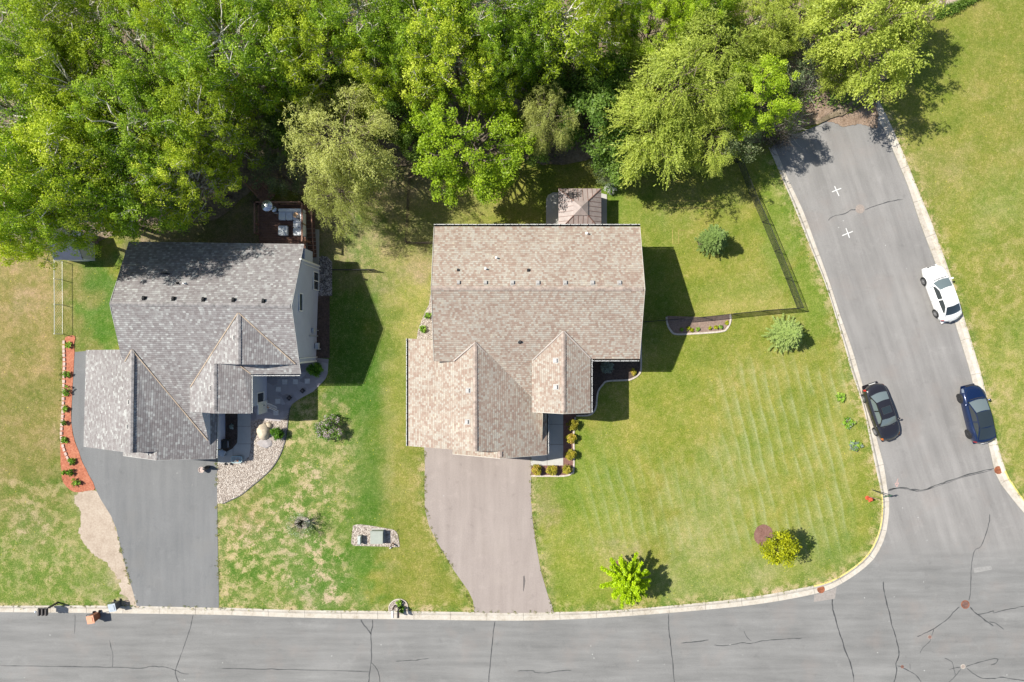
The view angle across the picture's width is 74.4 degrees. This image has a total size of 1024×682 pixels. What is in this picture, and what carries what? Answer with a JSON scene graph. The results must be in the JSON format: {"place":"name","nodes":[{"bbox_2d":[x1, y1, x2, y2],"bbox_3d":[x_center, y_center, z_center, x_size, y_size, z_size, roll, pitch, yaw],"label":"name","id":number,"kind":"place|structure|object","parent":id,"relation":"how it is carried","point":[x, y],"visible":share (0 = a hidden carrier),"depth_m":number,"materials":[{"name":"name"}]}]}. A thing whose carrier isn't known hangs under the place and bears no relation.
{"place":"outdoors","nodes":[
{"label":"outdoors","id":0,"kind":"place"},
{"bbox_2d":[71,351,218,607],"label":"driveway","id":1,"kind":"structure","parent":0,"point":[163,513],"depth_m":53.87,"materials":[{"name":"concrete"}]},
{"bbox_2d":[0,0,946,254],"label":"forest floor","id":2,"kind":"structure","parent":0,"point":[573,155],"depth_m":53.83,"materials":[{"name":"green plant"}]},
{"bbox_2d":[0,59,82,175],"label":"poplar tree","id":3,"kind":"object","parent":2,"relation":"on","point":[20,115],"visible":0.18,"depth_m":43.35,"materials":[{"name":"green plant"}]},
{"bbox_2d":[0,0,84,84],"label":"poplar tree","id":4,"kind":"object","parent":2,"relation":"on","point":[4,4],"visible":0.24,"depth_m":44.08,"materials":[{"name":"green plant"}]},
{"bbox_2d":[0,126,96,258],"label":"poplar tree","id":5,"kind":"object","parent":2,"relation":"on","point":[16,161],"visible":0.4,"depth_m":41.26,"materials":[{"name":"green plant"}]},
{"bbox_2d":[0,180,98,269],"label":"poplar tree","id":6,"kind":"object","parent":2,"relation":"on","point":[17,257],"visible":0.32,"depth_m":45.36,"materials":[{"name":"green plant"}]},
{"bbox_2d":[0,5,115,116],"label":"poplar tree","id":7,"kind":"object","parent":2,"relation":"on","point":[48,67],"visible":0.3,"depth_m":43.40,"materials":[{"name":"green plant"}]},
{"bbox_2d":[6,28,139,142],"bbox_3d":[-29.009,-16.419,47.339,7.936,13.333,7.782,21,90,0],"label":"poplar tree","id":8,"kind":"object","parent":2,"relation":"on","point":[29,66],"visible":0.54,"depth_m":43.15,"materials":[{"name":"green plant"}]},
{"bbox_2d":[0,91,146,240],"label":"poplar tree","id":9,"kind":"object","parent":2,"relation":"on","point":[43,131],"visible":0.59,"depth_m":41.55,"materials":[{"name":"green plant"}]},
{"bbox_2d":[8,0,151,74],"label":"poplar tree","id":10,"kind":"object","parent":2,"relation":"on","point":[79,9],"visible":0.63,"depth_m":43.44,"materials":[{"name":"green plant"}]},
{"bbox_2d":[53,97,173,176],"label":"poplar tree","id":11,"kind":"object","parent":2,"relation":"on","point":[66,125],"visible":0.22,"depth_m":43.20,"materials":[{"name":"green plant"}]},
{"bbox_2d":[68,125,200,239],"bbox_3d":[-25.403,-10.389,47.705,7.634,12.626,7.646,-11,90,0],"label":"poplar tree","id":12,"kind":"object","parent":2,"relation":"on","point":[129,226],"visible":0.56,"depth_m":43.96,"materials":[{"name":"green plant"}]},
{"bbox_2d":[56,64,213,202],"bbox_3d":[-24.829,-14.038,47.315,8.627,13.383,8.867,-12,90,0],"label":"poplar tree","id":13,"kind":"object","parent":2,"relation":"on","point":[135,99],"visible":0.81,"depth_m":43.06,"materials":[{"name":"green plant"}]},
{"bbox_2d":[77,0,197,112],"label":"poplar tree","id":14,"kind":"object","parent":2,"relation":"on","point":[122,64],"visible":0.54,"depth_m":43.86,"materials":[{"name":"green plant"}]},
{"bbox_2d":[90,0,193,39],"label":"poplar tree","id":15,"kind":"object","parent":2,"relation":"on","point":[131,5],"visible":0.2,"depth_m":45.73,"materials":[{"name":"green plant"}]},
{"bbox_2d":[133,0,229,76],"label":"poplar tree","id":16,"kind":"object","parent":2,"relation":"on","point":[147,6],"visible":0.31,"depth_m":43.22,"materials":[{"name":"green plant"}]},
{"bbox_2d":[127,122,247,230],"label":"poplar tree","id":17,"kind":"object","parent":2,"relation":"on","point":[180,161],"visible":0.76,"depth_m":45.06,"materials":[{"name":"green plant"}]},
{"bbox_2d":[146,52,264,183],"bbox_3d":[-20.753,-14.361,47.578,6.822,12.857,8.066,35,90,0],"label":"poplar tree","id":18,"kind":"object","parent":2,"relation":"on","point":[198,122],"visible":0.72,"depth_m":44.52,"materials":[{"name":"green plant"}]},
{"bbox_2d":[150,0,310,122],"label":"poplar tree","id":19,"kind":"object","parent":2,"relation":"on","point":[253,57],"visible":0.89,"depth_m":42.80,"materials":[{"name":"green plant"}]},
{"bbox_2d":[223,63,292,118],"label":"poplar tree","id":20,"kind":"object","parent":2,"relation":"on","point":[257,85],"visible":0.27,"depth_m":46.87,"materials":[{"name":"green plant"}]},
{"bbox_2d":[231,103,284,156],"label":"grey shrub tree","id":21,"kind":"object","parent":2,"relation":"on","point":[263,132],"visible":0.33,"depth_m":50.16,"materials":[{"name":"brown plant"}]},
{"bbox_2d":[236,0,312,52],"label":"poplar tree","id":22,"kind":"object","parent":2,"relation":"on","point":[286,13],"visible":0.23,"depth_m":43.98,"materials":[{"name":"green plant"}]},
{"bbox_2d":[251,146,305,200],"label":"grey shrub tree","id":23,"kind":"object","parent":2,"relation":"on","point":[270,160],"visible":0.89,"depth_m":50.95,"materials":[{"name":"brown plant"}]},
{"bbox_2d":[259,104,313,158],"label":"bushy tree","id":24,"kind":"object","parent":2,"relation":"on","point":[280,134],"visible":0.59,"depth_m":49.78,"materials":[{"name":"green plant"}]},
{"bbox_2d":[269,59,327,115],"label":"bushy tree","id":25,"kind":"object","parent":2,"relation":"on","point":[315,78],"visible":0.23,"depth_m":48.95,"materials":[{"name":"green plant"}]},
{"bbox_2d":[260,0,340,74],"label":"poplar tree","id":26,"kind":"object","parent":2,"relation":"on","point":[297,48],"visible":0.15,"depth_m":44.78,"materials":[{"name":"green plant"}]},
{"bbox_2d":[266,0,379,110],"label":"poplar tree","id":27,"kind":"object","parent":2,"relation":"on","point":[316,39],"visible":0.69,"depth_m":44.00,"materials":[{"name":"green plant"}]},
{"bbox_2d":[278,78,404,211],"bbox_3d":[-12.232,-14.038,48.571,9.209,10.875,9.313,3,90,0],"label":"willow tree","id":28,"kind":"object","parent":2,"relation":"on","point":[314,148],"visible":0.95,"depth_m":46.33,"materials":[{"name":"green plant"}]},
{"bbox_2d":[319,67,371,132],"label":"bushy tree","id":29,"kind":"object","parent":2,"relation":"on","point":[331,83],"visible":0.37,"depth_m":48.89,"materials":[{"name":"green plant"}]},
{"bbox_2d":[304,0,415,82],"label":"poplar tree","id":30,"kind":"object","parent":2,"relation":"on","point":[336,18],"visible":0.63,"depth_m":43.23,"materials":[{"name":"green plant"}]},
{"bbox_2d":[340,31,413,118],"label":"poplar tree","id":31,"kind":"object","parent":2,"relation":"on","point":[367,72],"visible":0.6,"depth_m":45.41,"materials":[{"name":"green plant"}]},
{"bbox_2d":[357,80,425,142],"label":"bushy tree","id":32,"kind":"object","parent":2,"relation":"on","point":[390,104],"visible":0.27,"depth_m":48.79,"materials":[{"name":"green plant"}]},
{"bbox_2d":[361,9,428,87],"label":"poplar tree","id":33,"kind":"object","parent":2,"relation":"on","point":[393,73],"visible":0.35,"depth_m":44.26,"materials":[{"name":"green plant"}]},
{"bbox_2d":[391,125,430,164],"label":"bushy tree","id":34,"kind":"object","parent":2,"relation":"on","point":[407,139],"visible":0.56,"depth_m":50.10,"materials":[{"name":"green plant"}]},
{"bbox_2d":[367,0,465,86],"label":"poplar tree","id":35,"kind":"object","parent":2,"relation":"on","point":[402,37],"visible":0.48,"depth_m":43.05,"materials":[{"name":"green plant"}]},
{"bbox_2d":[0,0,875,160],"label":"undergrowth","id":36,"kind":"object","parent":2,"relation":"on","point":[782,124],"visible":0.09,"depth_m":53.20,"materials":[{"name":"green plant"}]},
{"bbox_2d":[393,0,512,109],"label":"poplar tree","id":37,"kind":"object","parent":2,"relation":"on","point":[452,51],"visible":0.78,"depth_m":43.21,"materials":[{"name":"green plant"}]},
{"bbox_2d":[399,77,536,209],"bbox_3d":[-3.167,-14.128,48.573,9.771,10.885,9.569,-5,90,0],"label":"maple tree","id":38,"kind":"object","parent":2,"relation":"on","point":[486,179],"visible":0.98,"depth_m":46.77,"materials":[{"name":"green plant"}]},
{"bbox_2d":[449,35,522,121],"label":"poplar tree","id":39,"kind":"object","parent":2,"relation":"on","point":[513,82],"visible":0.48,"depth_m":45.73,"materials":[{"name":"green plant"}]},
{"bbox_2d":[443,0,547,75],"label":"poplar tree","id":40,"kind":"object","parent":2,"relation":"on","point":[473,17],"visible":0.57,"depth_m":42.74,"materials":[{"name":"green plant"}]},
{"bbox_2d":[470,3,543,92],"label":"poplar tree","id":41,"kind":"object","parent":2,"relation":"on","point":[515,41],"visible":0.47,"depth_m":43.74,"materials":[{"name":"green plant"}]},
{"bbox_2d":[502,124,548,167],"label":"bushy tree","id":42,"kind":"object","parent":2,"relation":"on","point":[542,157],"visible":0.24,"depth_m":49.87,"materials":[{"name":"green plant"}]},
{"bbox_2d":[500,0,574,91],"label":"poplar tree","id":43,"kind":"object","parent":2,"relation":"on","point":[526,72],"visible":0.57,"depth_m":44.07,"materials":[{"name":"green plant"}]},
{"bbox_2d":[513,57,573,122],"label":"bushy tree","id":44,"kind":"object","parent":2,"relation":"on","point":[562,81],"visible":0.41,"depth_m":48.07,"materials":[{"name":"green plant"}]},
{"bbox_2d":[512,78,580,163],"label":"willow tree","id":45,"kind":"object","parent":2,"relation":"on","point":[544,126],"visible":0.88,"depth_m":46.91,"materials":[{"name":"green plant"}]},
{"bbox_2d":[515,0,629,86],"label":"birch tree","id":46,"kind":"object","parent":2,"relation":"on","point":[576,37],"visible":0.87,"depth_m":43.14,"materials":[{"name":"green plant"}]},
{"bbox_2d":[552,73,638,165],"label":"bushy tree","id":47,"kind":"object","parent":2,"relation":"on","point":[592,101],"visible":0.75,"depth_m":47.83,"materials":[{"name":"green plant"}]},
{"bbox_2d":[562,44,634,120],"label":"bushy tree","id":48,"kind":"object","parent":2,"relation":"on","point":[620,67],"visible":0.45,"depth_m":47.86,"materials":[{"name":"green plant"}]},
{"bbox_2d":[573,0,635,52],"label":"poplar tree","id":49,"kind":"object","parent":2,"relation":"on","point":[621,26],"visible":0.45,"depth_m":45.38,"materials":[{"name":"green plant"}]},
{"bbox_2d":[592,0,656,47],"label":"poplar tree","id":50,"kind":"object","parent":2,"relation":"on","point":[634,29],"visible":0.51,"depth_m":46.23,"materials":[{"name":"green plant"}]},
{"bbox_2d":[610,0,689,72],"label":"maple tree","id":51,"kind":"object","parent":2,"relation":"on","point":[650,6],"visible":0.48,"depth_m":46.80,"materials":[{"name":"green plant"}]},
{"bbox_2d":[594,71,714,189],"bbox_3d":[10.090,-14.831,49.356,8.383,9.302,8.058,18,90,0],"label":"elm tree","id":52,"kind":"object","parent":2,"relation":"on","point":[637,160],"visible":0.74,"depth_m":46.67,"materials":[{"name":"green plant"}]},
{"bbox_2d":[613,30,759,154],"bbox_3d":[11.019,-17.831,47.677,9.211,12.671,8.846,38,90,0],"label":"elm tree","id":53,"kind":"object","parent":2,"relation":"on","point":[663,70],"visible":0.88,"depth_m":45.03,"materials":[{"name":"green plant"}]},
{"bbox_2d":[653,0,741,39],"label":"maple tree","id":54,"kind":"object","parent":2,"relation":"on","point":[690,5],"visible":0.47,"depth_m":46.52,"materials":[{"name":"green plant"}]},
{"bbox_2d":[667,3,766,112],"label":"elm tree","id":55,"kind":"object","parent":2,"relation":"on","point":[717,30],"visible":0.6,"depth_m":46.45,"materials":[{"name":"green plant"}]},
{"bbox_2d":[703,108,765,162],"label":"grey shrub tree","id":56,"kind":"object","parent":2,"relation":"on","point":[734,145],"visible":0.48,"depth_m":48.98,"materials":[{"name":"brown plant"}]},
{"bbox_2d":[712,52,801,143],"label":"maple tree","id":57,"kind":"object","parent":2,"relation":"on","point":[743,108],"visible":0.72,"depth_m":47.03,"materials":[{"name":"green plant"}]},
{"bbox_2d":[726,0,798,60],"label":"ash tree","id":58,"kind":"object","parent":2,"relation":"on","point":[768,11],"visible":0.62,"depth_m":48.20,"materials":[{"name":"green plant"}]},
{"bbox_2d":[744,25,803,91],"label":"ash tree","id":59,"kind":"object","parent":2,"relation":"on","point":[793,45],"visible":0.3,"depth_m":49.68,"materials":[{"name":"green plant"}]},
{"bbox_2d":[755,114,804,155],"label":"tree","id":60,"kind":"object","parent":2,"relation":"on","point":[777,143],"visible":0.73,"depth_m":53.16,"materials":[{"name":"green plant"}]},
{"bbox_2d":[762,20,816,97],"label":"grey shrub tree","id":61,"kind":"object","parent":2,"relation":"on","point":[803,68],"visible":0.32,"depth_m":51.04,"materials":[{"name":"brown plant"}]},
{"bbox_2d":[765,0,827,42],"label":"ash tree","id":62,"kind":"object","parent":2,"relation":"on","point":[795,28],"visible":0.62,"depth_m":49.91,"materials":[{"name":"green plant"}]},
{"bbox_2d":[811,32,873,101],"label":"ash tree","id":63,"kind":"object","parent":2,"relation":"on","point":[832,84],"visible":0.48,"depth_m":50.91,"materials":[{"name":"green plant"}]},
{"bbox_2d":[796,0,949,111],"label":"ash tree","id":64,"kind":"object","parent":2,"relation":"on","point":[882,39],"visible":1,"depth_m":46.85,"materials":[{"name":"green plant"}]},
{"bbox_2d":[857,0,937,57],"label":"ash tree","id":65,"kind":"object","parent":2,"relation":"on","point":[912,30],"visible":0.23,"depth_m":48.59,"materials":[{"name":"green plant"}]},
{"bbox_2d":[929,0,961,15],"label":"gravel strip","id":66,"kind":"object","parent":2,"relation":"on","point":[949,1],"visible":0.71,"depth_m":53.84,"materials":[{"name":"gravel"}]},
{"bbox_2d":[929,0,977,20],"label":"grass hedge","id":67,"kind":"object","parent":66,"relation":"on","point":[957,4],"depth_m":53.56,"materials":[{"name":"green plant"}]},
{"bbox_2d":[424,447,552,612],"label":"driveway","id":68,"kind":"structure","parent":0,"point":[479,512],"depth_m":53.87,"materials":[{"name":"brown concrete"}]},
{"bbox_2d":[0,99,1020,613],"bbox_3d":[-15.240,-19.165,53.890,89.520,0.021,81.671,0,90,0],"label":"lawn","id":69,"kind":"structure","parent":0,"point":[700,459],"depth_m":53.89,"materials":[{"name":"green plant"}]},
{"bbox_2d":[49,230,94,260],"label":"shed","id":70,"kind":"structure","parent":69,"relation":"on","point":[65,255],"depth_m":52.06,"materials":[{"name":"grey metal"}]},
{"bbox_2d":[0,150,154,257],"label":"poplar tree","id":71,"kind":"object","parent":69,"relation":"on","point":[19,214],"visible":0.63,"depth_m":41.87,"materials":[{"name":"green plant"}]},
{"bbox_2d":[60,335,94,491],"bbox_3d":[-35.312,5.868,53.925,2.509,0.150,12.494,-8,90,0],"label":"mulch bed","id":72,"kind":"object","parent":69,"relation":"on","point":[81,475],"visible":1,"depth_m":53.85,"materials":[{"name":"red wood"}]},
{"bbox_2d":[74,490,139,607],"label":"bare soil","id":73,"kind":"structure","parent":69,"relation":"on","point":[97,531],"depth_m":53.88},
{"bbox_2d":[84,242,320,459],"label":"house","id":74,"kind":"structure","parent":69,"relation":"on","point":[209,336],"depth_m":48.86,"materials":[{"name":"grey"}]},
{"bbox_2d":[219,414,237,451],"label":"mulch bed","id":75,"kind":"object","parent":69,"relation":"on","point":[231,434],"visible":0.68,"depth_m":53.85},
{"bbox_2d":[218,414,250,462],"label":"walkway","id":76,"kind":"structure","parent":69,"relation":"on","point":[242,447],"depth_m":53.83,"materials":[{"name":"concrete"}]},
{"bbox_2d":[217,411,288,502],"bbox_3d":[-20.706,9.089,53.928,3.718,0.145,9.568,37,90,0],"label":"gravel bed","id":77,"kind":"object","parent":69,"relation":"on","point":[236,479],"visible":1,"depth_m":53.85,"materials":[{"name":"beige gravel"}]},
{"bbox_2d":[242,177,316,256],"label":"deck","id":78,"kind":"structure","parent":69,"relation":"on","point":[269,222],"depth_m":51.77,"materials":[{"name":"brown wood"}]},
{"bbox_2d":[278,209,305,236],"bbox_3d":[-16.847,-9.035,51.425,2.081,0.750,2.112,0,90,0],"label":"sofa","id":79,"kind":"object","parent":78,"relation":"on","point":[285,214],"visible":0.96,"depth_m":51.38,"materials":[{"name":"fabric"}]},
{"bbox_2d":[251,358,328,420],"bbox_3d":[-17.840,3.880,53.924,6.400,0.152,5.040,0,90,0],"label":"gravel bed","id":80,"kind":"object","parent":69,"relation":"on","point":[291,389],"depth_m":53.85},
{"bbox_2d":[316,296,329,357],"bbox_3d":[-15.160,-1.120,53.928,1.200,0.145,4.960,0,90,0],"label":"mulch bed","id":81,"kind":"object","parent":69,"relation":"on","point":[323,325],"visible":0.85,"depth_m":53.85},
{"bbox_2d":[318,256,331,295],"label":"gravel bed","id":82,"kind":"object","parent":69,"relation":"on","point":[325,277],"visible":0.84,"depth_m":53.85,"materials":[{"name":"grey gravel"}]},
{"bbox_2d":[314,412,343,441],"bbox_3d":[-14.405,6.778,53.089,2.400,1.511,2.331,0,90,0],"label":"lilac bush","id":83,"kind":"object","parent":69,"relation":"on","point":[333,432],"visible":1,"depth_m":52.91,"materials":[{"name":"green plant"}]},
{"bbox_2d":[301,154,388,242],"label":"willow tree","id":84,"kind":"object","parent":69,"relation":"on","point":[334,207],"visible":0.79,"depth_m":48.02,"materials":[{"name":"green plant"}]},
{"bbox_2d":[351,524,399,546],"bbox_3d":[-10.900,15.547,53.925,3.868,0.150,1.813,0,90,0],"label":"gravel bed","id":85,"kind":"object","parent":69,"relation":"on","point":[365,530],"visible":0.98,"depth_m":53.85,"materials":[{"name":"beige gravel"}]},
{"bbox_2d":[406,224,644,458],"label":"house","id":86,"kind":"structure","parent":69,"relation":"on","point":[528,323],"depth_m":48.72,"materials":[{"name":"brown"}]},
{"bbox_2d":[531,413,562,464],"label":"walkway","id":87,"kind":"structure","parent":69,"relation":"on","point":[554,456],"depth_m":53.83,"materials":[{"name":"concrete"}]},
{"bbox_2d":[531,414,575,474],"bbox_3d":[3.320,8.140,53.922,3.600,0.155,5.240,0,90,0],"label":"mulch bed","id":88,"kind":"object","parent":69,"relation":"on","point":[567,446],"visible":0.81,"depth_m":53.84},
{"bbox_2d":[546,193,606,226],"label":"concrete slab","id":89,"kind":"structure","parent":69,"relation":"on","point":[552,208],"depth_m":53.82,"materials":[{"name":"grey concrete"}]},
{"bbox_2d":[558,188,601,226],"bbox_3d":[5.260,-10.053,52.319,3.442,3.362,3.330,0,90,0],"label":"gazebo","id":90,"kind":"object","parent":89,"relation":"on","point":[579,206],"visible":0.8,"depth_m":51.39,"materials":[{"name":"brown metal"}]},
{"bbox_2d":[576,359,639,414],"bbox_3d":[7.460,3.140,53.925,5.640,0.150,5.640,0,90,0],"label":"mulch bed","id":91,"kind":"object","parent":69,"relation":"on","point":[621,369],"visible":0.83,"depth_m":53.85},
{"bbox_2d":[591,134,650,186],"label":"bushy tree","id":92,"kind":"object","parent":69,"relation":"on","point":[612,165],"visible":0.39,"depth_m":49.78,"materials":[{"name":"green plant"}]},
{"bbox_2d":[599,551,651,608],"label":"lime tree","id":93,"kind":"object","parent":69,"relation":"on","point":[629,582],"visible":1,"depth_m":50.97,"materials":[{"name":"green plant"}]},
{"bbox_2d":[667,315,729,332],"bbox_3d":[14.880,-1.360,53.925,5.040,0.150,1.520,0,90,0],"label":"garden bed","id":94,"kind":"object","parent":69,"relation":"on","point":[704,323],"visible":0.97,"depth_m":53.85,"materials":[{"name":"soil"}]},
{"bbox_2d":[676,104,744,180],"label":"elm tree","id":95,"kind":"object","parent":69,"relation":"on","point":[722,157],"visible":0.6,"depth_m":48.12,"materials":[{"name":"green plant"}]},
{"bbox_2d":[694,224,729,256],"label":"spruce tree","id":96,"kind":"object","parent":69,"relation":"on","point":[712,240],"visible":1,"depth_m":52.35,"materials":[{"name":"green plant"}]},
{"bbox_2d":[644,158,803,321],"bbox_3d":[15.400,-7.840,53.315,14.780,1.350,12.860,0,90,0],"label":"fence","id":97,"kind":"object","parent":69,"relation":"on","point":[765,216],"visible":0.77,"depth_m":53.15,"materials":[{"name":"black metal"}]},
{"bbox_2d":[758,527,801,568],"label":"golden tree","id":98,"kind":"object","parent":69,"relation":"on","point":[786,551],"visible":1,"depth_m":50.48,"materials":[{"name":"yellow plant"}]},
{"bbox_2d":[761,313,805,353],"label":"spruce tree","id":99,"kind":"object","parent":69,"relation":"on","point":[787,334],"visible":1,"depth_m":52.52,"materials":[{"name":"green plant"}]},
{"bbox_2d":[0,120,1023,681],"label":"road","id":100,"kind":"structure","parent":0,"point":[910,356],"depth_m":54.00,"materials":[{"name":"grey asphalt"}]},
{"bbox_2d":[0,146,888,620],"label":"kerb","id":101,"kind":"structure","parent":100,"relation":"on","point":[848,574],"depth_m":53.98,"materials":[{"name":"concrete"}]},
{"bbox_2d":[772,85,878,138],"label":"leaf litter","id":102,"kind":"object","parent":100,"relation":"on","point":[863,115],"visible":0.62,"depth_m":53.84,"materials":[{"name":"brown plant"}]},
{"bbox_2d":[861,381,899,441],"bbox_3d":[29.239,5.615,53.261,2.061,1.549,4.749,-19,90,0],"label":"parked car","id":103,"kind":"object","parent":100,"relation":"on","point":[875,396],"visible":1,"depth_m":53.00,"materials":[{"name":"black paint"}]},
{"bbox_2d":[920,264,961,323],"bbox_3d":[34.021,-3.756,53.283,2.042,1.505,4.649,-20,90,0],"label":"parked car","id":104,"kind":"object","parent":100,"relation":"on","point":[935,280],"visible":1,"depth_m":53.01,"materials":[{"name":"white paint"}]},
{"bbox_2d":[875,100,1023,511],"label":"kerb","id":105,"kind":"structure","parent":100,"relation":"on","point":[960,322],"depth_m":53.98,"materials":[{"name":"concrete"}]},
{"bbox_2d":[956,383,995,443],"bbox_3d":[36.801,5.785,53.284,2.117,1.508,4.729,-13,90,0],"label":"parked car","id":106,"kind":"object","parent":100,"relation":"on","point":[972,399],"visible":1,"depth_m":52.97,"materials":[{"name":"blue paint"}]},
{"bbox_2d":[877,0,1023,498],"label":"lawn","id":107,"kind":"structure","parent":0,"point":[955,115],"depth_m":53.89,"materials":[{"name":"green plant"}]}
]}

